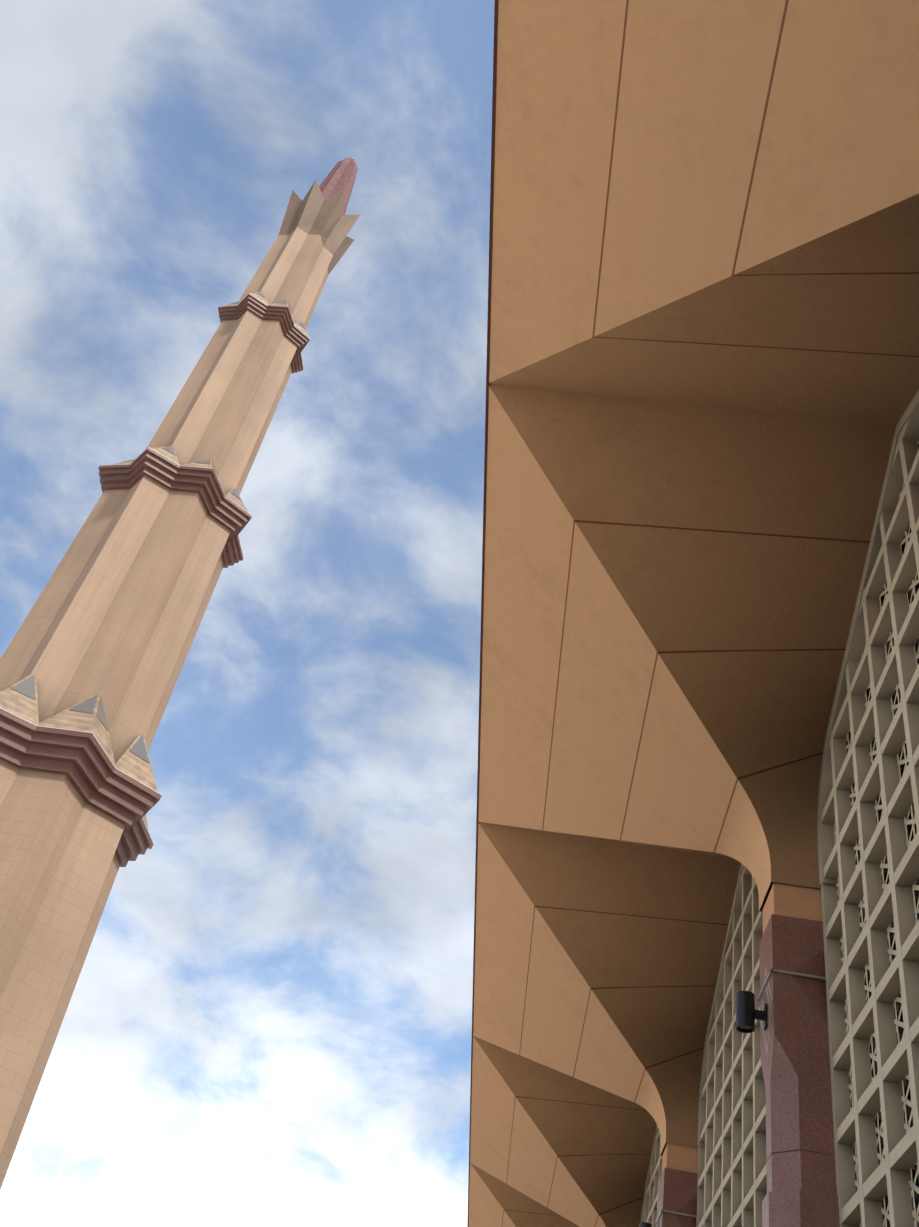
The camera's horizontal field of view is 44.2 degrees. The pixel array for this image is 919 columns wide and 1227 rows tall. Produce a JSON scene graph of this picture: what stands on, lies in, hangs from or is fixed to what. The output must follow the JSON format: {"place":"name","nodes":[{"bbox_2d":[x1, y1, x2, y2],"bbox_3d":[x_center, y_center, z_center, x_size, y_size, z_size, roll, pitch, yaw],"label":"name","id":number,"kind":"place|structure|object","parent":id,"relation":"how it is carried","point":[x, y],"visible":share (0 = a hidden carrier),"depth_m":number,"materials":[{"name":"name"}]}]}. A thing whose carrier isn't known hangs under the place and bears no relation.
{"place":"outdoors","nodes":[
{"label":"outdoors","id":0,"kind":"place"},
{"bbox_2d":[0,759,124,1188],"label":"minaret lower tiers","id":1,"kind":"object","parent":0,"point":[60,837],"visible":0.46,"depth_m":59.27,"materials":[{"name":"beige stone"}]},
{"bbox_2d":[0,227,332,763],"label":"minaret upper tiers","id":2,"kind":"object","parent":1,"relation":"on","point":[113,618],"visible":0.69,"depth_m":76.48,"materials":[{"name":"beige stone"}]},
{"bbox_2d":[278,179,359,274],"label":"tower crown","id":3,"kind":"object","parent":2,"relation":"on","point":[313,212],"visible":0.58,"depth_m":109.50},
{"bbox_2d":[319,157,357,214],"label":"spire tip","id":4,"kind":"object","parent":3,"relation":"on","point":[341,175],"depth_m":116.62,"materials":[{"name":"pink stone"}]},
{"bbox_2d":[0,293,309,866],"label":"cornice bands","id":5,"kind":"object","parent":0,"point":[95,776],"visible":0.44,"depth_m":65.70,"materials":[{"name":"brown stone"}]},
{"bbox_2d":[0,291,307,828],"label":"minaret pyramid caps","id":6,"kind":"object","parent":5,"relation":"on","point":[25,707],"visible":0.04,"depth_m":64.67,"materials":[{"name":"beige stone"}]},
{"bbox_2d":[4,292,305,763],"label":"pinnacles","id":7,"kind":"object","parent":6,"relation":"on","point":[26,687],"visible":0.31,"depth_m":65.90,"materials":[{"name":"grey stone"}]},
{"bbox_2d":[0,293,310,844],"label":"cornice molding","id":8,"kind":"structure","parent":5,"relation":"on","point":[243,558],"depth_m":69.86,"materials":[{"name":"beige stone"}]},
{"bbox_2d":[0,0,494,1226],"label":"sky","id":9,"kind":"structure","parent":0,"point":[267,1021],"materials":[{"name":"blue"}]},
{"label":"dark granite apron","id":10,"kind":"object","parent":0,"visible":0},
{"bbox_2d":[644,1131,661,1226],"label":"lattice","id":11,"kind":"object","parent":10,"relation":"on","point":[651,1204],"visible":0.08,"depth_m":22.20,"materials":[{"name":"beige concrete"}]},
{"bbox_2d":[641,1126,658,1221],"bbox_3d":[3.894,9.889,21.108,0.147,2.869,7.209,7,-42,6],"label":"screen frame","id":12,"kind":"object","parent":11,"relation":"attached to","point":[652,1158],"visible":0.08,"depth_m":23.04,"materials":[{"name":"grey concrete"}]},
{"bbox_2d":[657,1168,697,1226],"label":"pier","id":13,"kind":"structure","parent":10,"relation":"on","point":[677,1190],"depth_m":16.60,"materials":[{"name":"stone"}]},
{"bbox_2d":[640,1222,651,1226],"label":"wall lamp","id":14,"kind":"object","parent":13,"relation":"attached to","point":[644,1224],"visible":1,"depth_m":16.55,"materials":[{"name":"black metal"}]},
{"bbox_2d":[656,1209,696,1223],"bbox_3d":[3.196,8.932,16.664,0.530,0.024,0.665,7,-42,6],"label":"band","id":15,"kind":"object","parent":13,"relation":"attached to","point":[678,1213],"visible":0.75,"depth_m":16.43,"materials":[{"name":"grey metal"}]},
{"bbox_2d":[662,1143,697,1172],"bbox_3d":[3.520,8.387,17.168,0.818,0.368,0.561,7,-42,6],"label":"column capital","id":16,"kind":"object","parent":13,"relation":"on","point":[680,1157],"visible":0.36,"depth_m":17.00,"materials":[{"name":"beige stone"}]},
{"bbox_2d":[696,866,811,1226],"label":"lattice","id":17,"kind":"object","parent":10,"relation":"on","point":[732,1183],"visible":0.29,"depth_m":15.00,"materials":[{"name":"beige concrete"}]},
{"bbox_2d":[698,863,743,1145],"bbox_3d":[3.902,4.581,15.352,0.147,2.869,7.209,7,-42,6],"label":"screen frame","id":18,"kind":"object","parent":17,"relation":"attached to","point":[736,905],"visible":0.29,"depth_m":17.11,"materials":[{"name":"grey concrete"}]},
{"bbox_2d":[759,914,861,1226],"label":"pier","id":19,"kind":"structure","parent":10,"relation":"on","point":[800,1162],"depth_m":10.07,"materials":[{"name":"stone"}]},
{"bbox_2d":[736,991,767,1032],"bbox_3d":[2.772,3.794,10.751,0.287,0.340,0.176,7,-42,6],"label":"wall lamp","id":20,"kind":"object","parent":19,"relation":"attached to","point":[747,1013],"visible":1,"depth_m":10.70,"materials":[{"name":"black metal"}]},
{"bbox_2d":[739,1026,751,1028],"bbox_3d":[2.694,3.888,10.664,0.141,0.001,0.141,7,-42,6],"label":"lamp lens","id":21,"kind":"object","parent":20,"relation":"attached to","point":[744,1027],"depth_m":10.69,"materials":[{"name":"glass"}]},
{"bbox_2d":[762,989,764,1027],"bbox_3d":[2.916,3.757,10.813,0.025,0.416,0.116,7,-42,6],"label":"wall lamp conduit and fixings","id":22,"kind":"object","parent":19,"relation":"attached to","point":[763,997],"visible":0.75,"depth_m":10.90,"materials":[{"name":"grey metal"}]},
{"bbox_2d":[761,968,771,1053],"bbox_3d":[2.920,3.775,10.769,0.001,0.900,0.500,7,-42,6],"label":"pier inlay","id":23,"kind":"object","parent":19,"relation":"attached to","point":[768,1012],"visible":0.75,"depth_m":10.69,"materials":[{"name":"stone"}]},
{"bbox_2d":[757,969,825,1000],"bbox_3d":[3.204,3.624,10.908,0.530,0.024,0.665,7,-42,6],"label":"band","id":24,"kind":"object","parent":19,"relation":"attached to","point":[788,973],"visible":0.64,"depth_m":10.68,"materials":[{"name":"grey metal"}]},
{"bbox_2d":[762,883,839,932],"bbox_3d":[3.529,3.079,11.412,0.818,0.368,0.561,7,-42,6],"label":"column capital","id":25,"kind":"object","parent":19,"relation":"on","point":[794,901],"visible":0.36,"depth_m":11.25,"materials":[{"name":"beige stone"}]},
{"bbox_2d":[842,439,918,1226],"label":"lattice glazing","id":26,"kind":"structure","parent":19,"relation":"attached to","point":[901,1029],"depth_m":9.49,"materials":[{"name":"black glass"}]},
{"bbox_2d":[821,414,918,1226],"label":"lattice","id":27,"kind":"object","parent":10,"relation":"on","point":[889,1175],"visible":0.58,"depth_m":9.57,"materials":[{"name":"grey concrete"}]},
{"bbox_2d":[834,437,918,1226],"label":"lattice strapwork","id":28,"kind":"object","parent":27,"relation":"attached to","point":[905,1100],"depth_m":9.42,"materials":[{"name":"grey concrete"}]},
{"label":"plaza ground","id":29,"kind":"structure","parent":0,"visible":0},
{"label":"mosque hall","id":30,"kind":"object","parent":29,"relation":"on","visible":0},
{"bbox_2d":[468,1164,515,1226],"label":"panel","id":31,"kind":"object","parent":30,"relation":"attached to","point":[486,1209],"visible":0.94,"depth_m":29.49,"materials":[{"name":"paint"}]},
{"bbox_2d":[467,0,498,1226],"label":"canopy edge","id":32,"kind":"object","parent":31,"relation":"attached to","point":[496,4],"depth_m":11.53,"materials":[{"name":"brown"}]},
{"bbox_2d":[470,1163,578,1226],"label":"soffit","id":33,"kind":"structure","parent":30,"relation":"attached to","point":[520,1209],"depth_m":28.41,"materials":[{"name":"paint"}]},
{"bbox_2d":[470,1037,605,1226],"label":"panel","id":34,"kind":"object","parent":30,"relation":"on","point":[510,1145],"visible":0.96,"depth_m":24.33,"materials":[{"name":"paint"}]},
{"bbox_2d":[473,823,665,1154],"bbox_3d":[1.688,6.970,18.472,3.380,2.839,7.830,7,-42,6],"label":"panel","id":35,"kind":"object","parent":30,"relation":"attached to","point":[536,999],"visible":1,"depth_m":18.45,"materials":[{"name":"paint"}]},
{"bbox_2d":[474,1036,671,1226],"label":"canopy soffit","id":36,"kind":"structure","parent":30,"relation":"attached to","point":[599,1141],"depth_m":22.81,"materials":[{"name":"paint"}]},
{"bbox_2d":[478,387,770,909],"bbox_3d":[1.696,1.661,12.716,3.380,2.839,7.830,7,-42,6],"label":"panel","id":37,"kind":"object","parent":30,"relation":"on","point":[592,725],"visible":0.98,"depth_m":12.58,"materials":[{"name":"paint"}]},
{"bbox_2d":[479,822,820,1147],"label":"canopy soffit","id":38,"kind":"structure","parent":30,"relation":"attached to","point":[639,930],"depth_m":16.94,"materials":[{"name":"paint"}]},
{"bbox_2d":[489,193,918,891],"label":"canopy soffit","id":39,"kind":"structure","parent":30,"relation":"attached to","point":[713,461],"depth_m":10.95,"materials":[{"name":"paint"}]},
{"bbox_2d":[817,390,918,885],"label":"screen frame","id":40,"kind":"object","parent":39,"relation":"attached to","point":[888,500],"visible":0.52,"depth_m":11.28,"materials":[{"name":"grey concrete"}]},
{"bbox_2d":[489,0,918,382],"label":"panel","id":41,"kind":"object","parent":30,"relation":"attached to","point":[651,155],"visible":1,"depth_m":8.04,"materials":[{"name":"paint"}]}
]}

